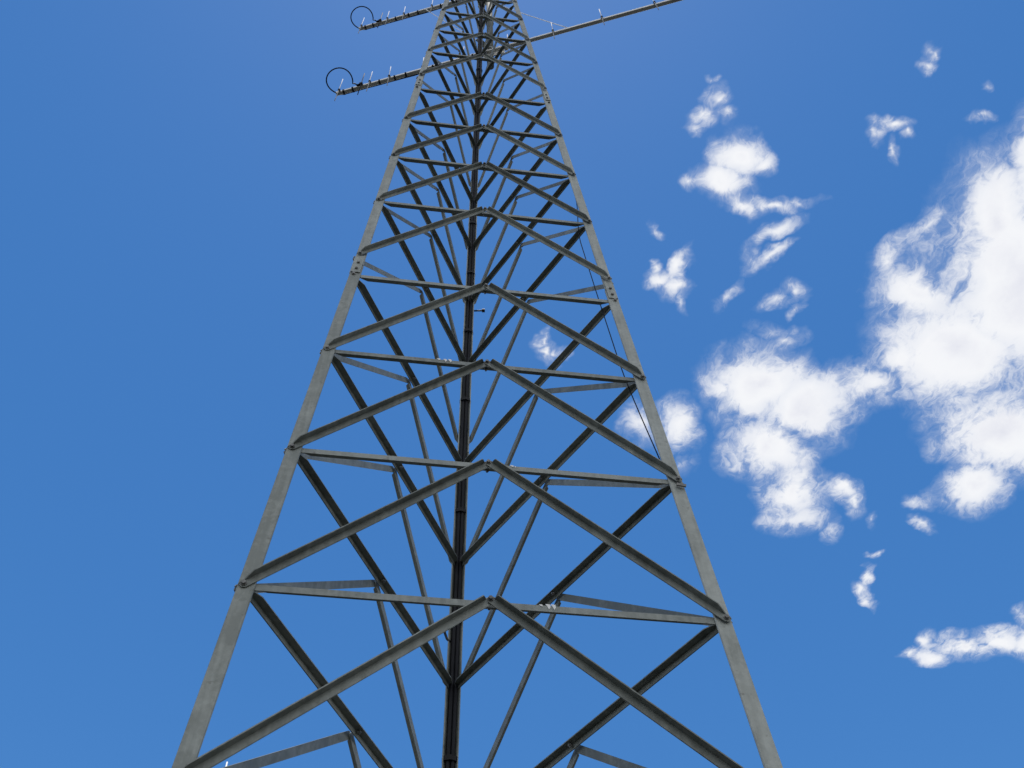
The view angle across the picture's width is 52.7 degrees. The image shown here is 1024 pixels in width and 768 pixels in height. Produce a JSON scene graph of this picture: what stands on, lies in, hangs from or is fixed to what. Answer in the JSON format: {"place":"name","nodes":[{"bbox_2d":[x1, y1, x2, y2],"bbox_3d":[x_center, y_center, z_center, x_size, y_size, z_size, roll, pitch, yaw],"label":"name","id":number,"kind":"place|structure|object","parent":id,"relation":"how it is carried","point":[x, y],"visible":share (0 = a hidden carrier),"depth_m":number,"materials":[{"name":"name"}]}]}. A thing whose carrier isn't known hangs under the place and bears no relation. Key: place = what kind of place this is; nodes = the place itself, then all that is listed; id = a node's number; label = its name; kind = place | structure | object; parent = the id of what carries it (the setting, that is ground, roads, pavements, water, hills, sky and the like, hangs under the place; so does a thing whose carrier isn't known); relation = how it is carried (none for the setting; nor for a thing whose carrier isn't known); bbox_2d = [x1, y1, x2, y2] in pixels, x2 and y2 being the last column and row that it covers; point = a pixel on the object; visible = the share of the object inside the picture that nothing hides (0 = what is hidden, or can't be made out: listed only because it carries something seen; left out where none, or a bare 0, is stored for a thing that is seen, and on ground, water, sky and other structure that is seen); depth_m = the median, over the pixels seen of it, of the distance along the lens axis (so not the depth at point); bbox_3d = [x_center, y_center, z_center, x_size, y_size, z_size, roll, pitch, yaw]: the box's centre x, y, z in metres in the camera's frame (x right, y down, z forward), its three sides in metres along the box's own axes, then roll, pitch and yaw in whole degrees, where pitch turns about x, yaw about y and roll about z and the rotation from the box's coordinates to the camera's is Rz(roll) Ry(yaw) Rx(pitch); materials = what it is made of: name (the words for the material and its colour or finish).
{"place":"outdoors","nodes":[
{"label":"outdoors","id":0,"kind":"place"},
{"bbox_2d":[0,0,1023,767],"label":"sky","id":1,"kind":"structure","parent":0,"point":[807,216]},
{"label":"ground","id":2,"kind":"structure","parent":0,"visible":0},
{"bbox_2d":[172,0,782,767],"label":"lattice tower","id":3,"kind":"structure","parent":2,"relation":"on","point":[248,588],"depth_m":3.08,"materials":[{"name":"metal"}]},
{"bbox_2d":[445,1,480,764],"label":"coax cable","id":4,"kind":"object","parent":3,"relation":"attached to","point":[456,526],"visible":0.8,"depth_m":3.46,"materials":[{"name":"black rubber"}]},
{"bbox_2d":[445,2,481,767],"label":"coax cable","id":5,"kind":"object","parent":3,"relation":"attached to","point":[449,725],"visible":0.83,"depth_m":3.98,"materials":[{"name":"black rubber"}]},
{"bbox_2d":[450,114,477,761],"bbox_3d":[-0.207,-0.117,4.722,0.020,10.688,0.651,11,-57,-9],"label":"coax cable","id":6,"kind":"object","parent":3,"relation":"attached to","point":[461,489],"visible":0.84,"depth_m":4.00,"materials":[{"name":"black rubber"}]},
{"bbox_2d":[450,1,483,767],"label":"coax cable","id":7,"kind":"object","parent":3,"relation":"attached to","point":[453,742],"visible":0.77,"depth_m":3.96,"materials":[{"name":"black rubber"}]},
{"bbox_2d":[464,19,483,502],"bbox_3d":[-0.194,-0.115,4.724,0.019,10.688,0.650,11,-57,-9],"label":"coax cable","id":8,"kind":"object","parent":3,"relation":"attached to","point":[468,389],"visible":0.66,"depth_m":4.36,"materials":[{"name":"black rubber"}]},
{"bbox_2d":[476,2,493,69],"bbox_3d":[-0.240,-3.131,8.763,0.103,2.390,0.234,-21,-58,12],"label":"mounting pole","id":9,"kind":"object","parent":3,"relation":"attached to","point":[488,24],"visible":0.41,"depth_m":8.63,"materials":[{"name":"metal"}]},
{"bbox_2d":[350,0,463,33],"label":"yagi antenna","id":10,"kind":"object","parent":9,"relation":"attached to","point":[379,22],"visible":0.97,"depth_m":9.53,"materials":[{"name":"metal"}]},
{"bbox_2d":[326,0,681,100],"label":"yagi antenna","id":11,"kind":"object","parent":9,"relation":"attached to","point":[370,84],"visible":0.73,"depth_m":7.91,"materials":[{"name":"metal"}]},
{"bbox_2d":[480,52,486,77],"bbox_3d":[-0.234,-2.369,7.644,0.035,0.696,0.152,30,-61,-20],"label":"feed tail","id":12,"kind":"object","parent":11,"relation":"hanging from","point":[481,66],"visible":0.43,"depth_m":7.51},
{"bbox_2d":[504,6,566,27],"bbox_3d":[0.108,-3.096,8.633,0.636,1.702,0.006,-18,-57,11],"label":"stay rope","id":13,"kind":"object","parent":9,"relation":"attached to","point":[541,19],"visible":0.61,"depth_m":8.25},
{"bbox_2d":[575,199,659,458],"bbox_3d":[0.413,0.098,3.107,0.262,4.250,0.010,-20,-57,12],"label":"thin cable","id":14,"kind":"object","parent":3,"relation":"hanging from","point":[615,349],"visible":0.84,"depth_m":3.46,"materials":[{"name":"grey metal"}]}
]}

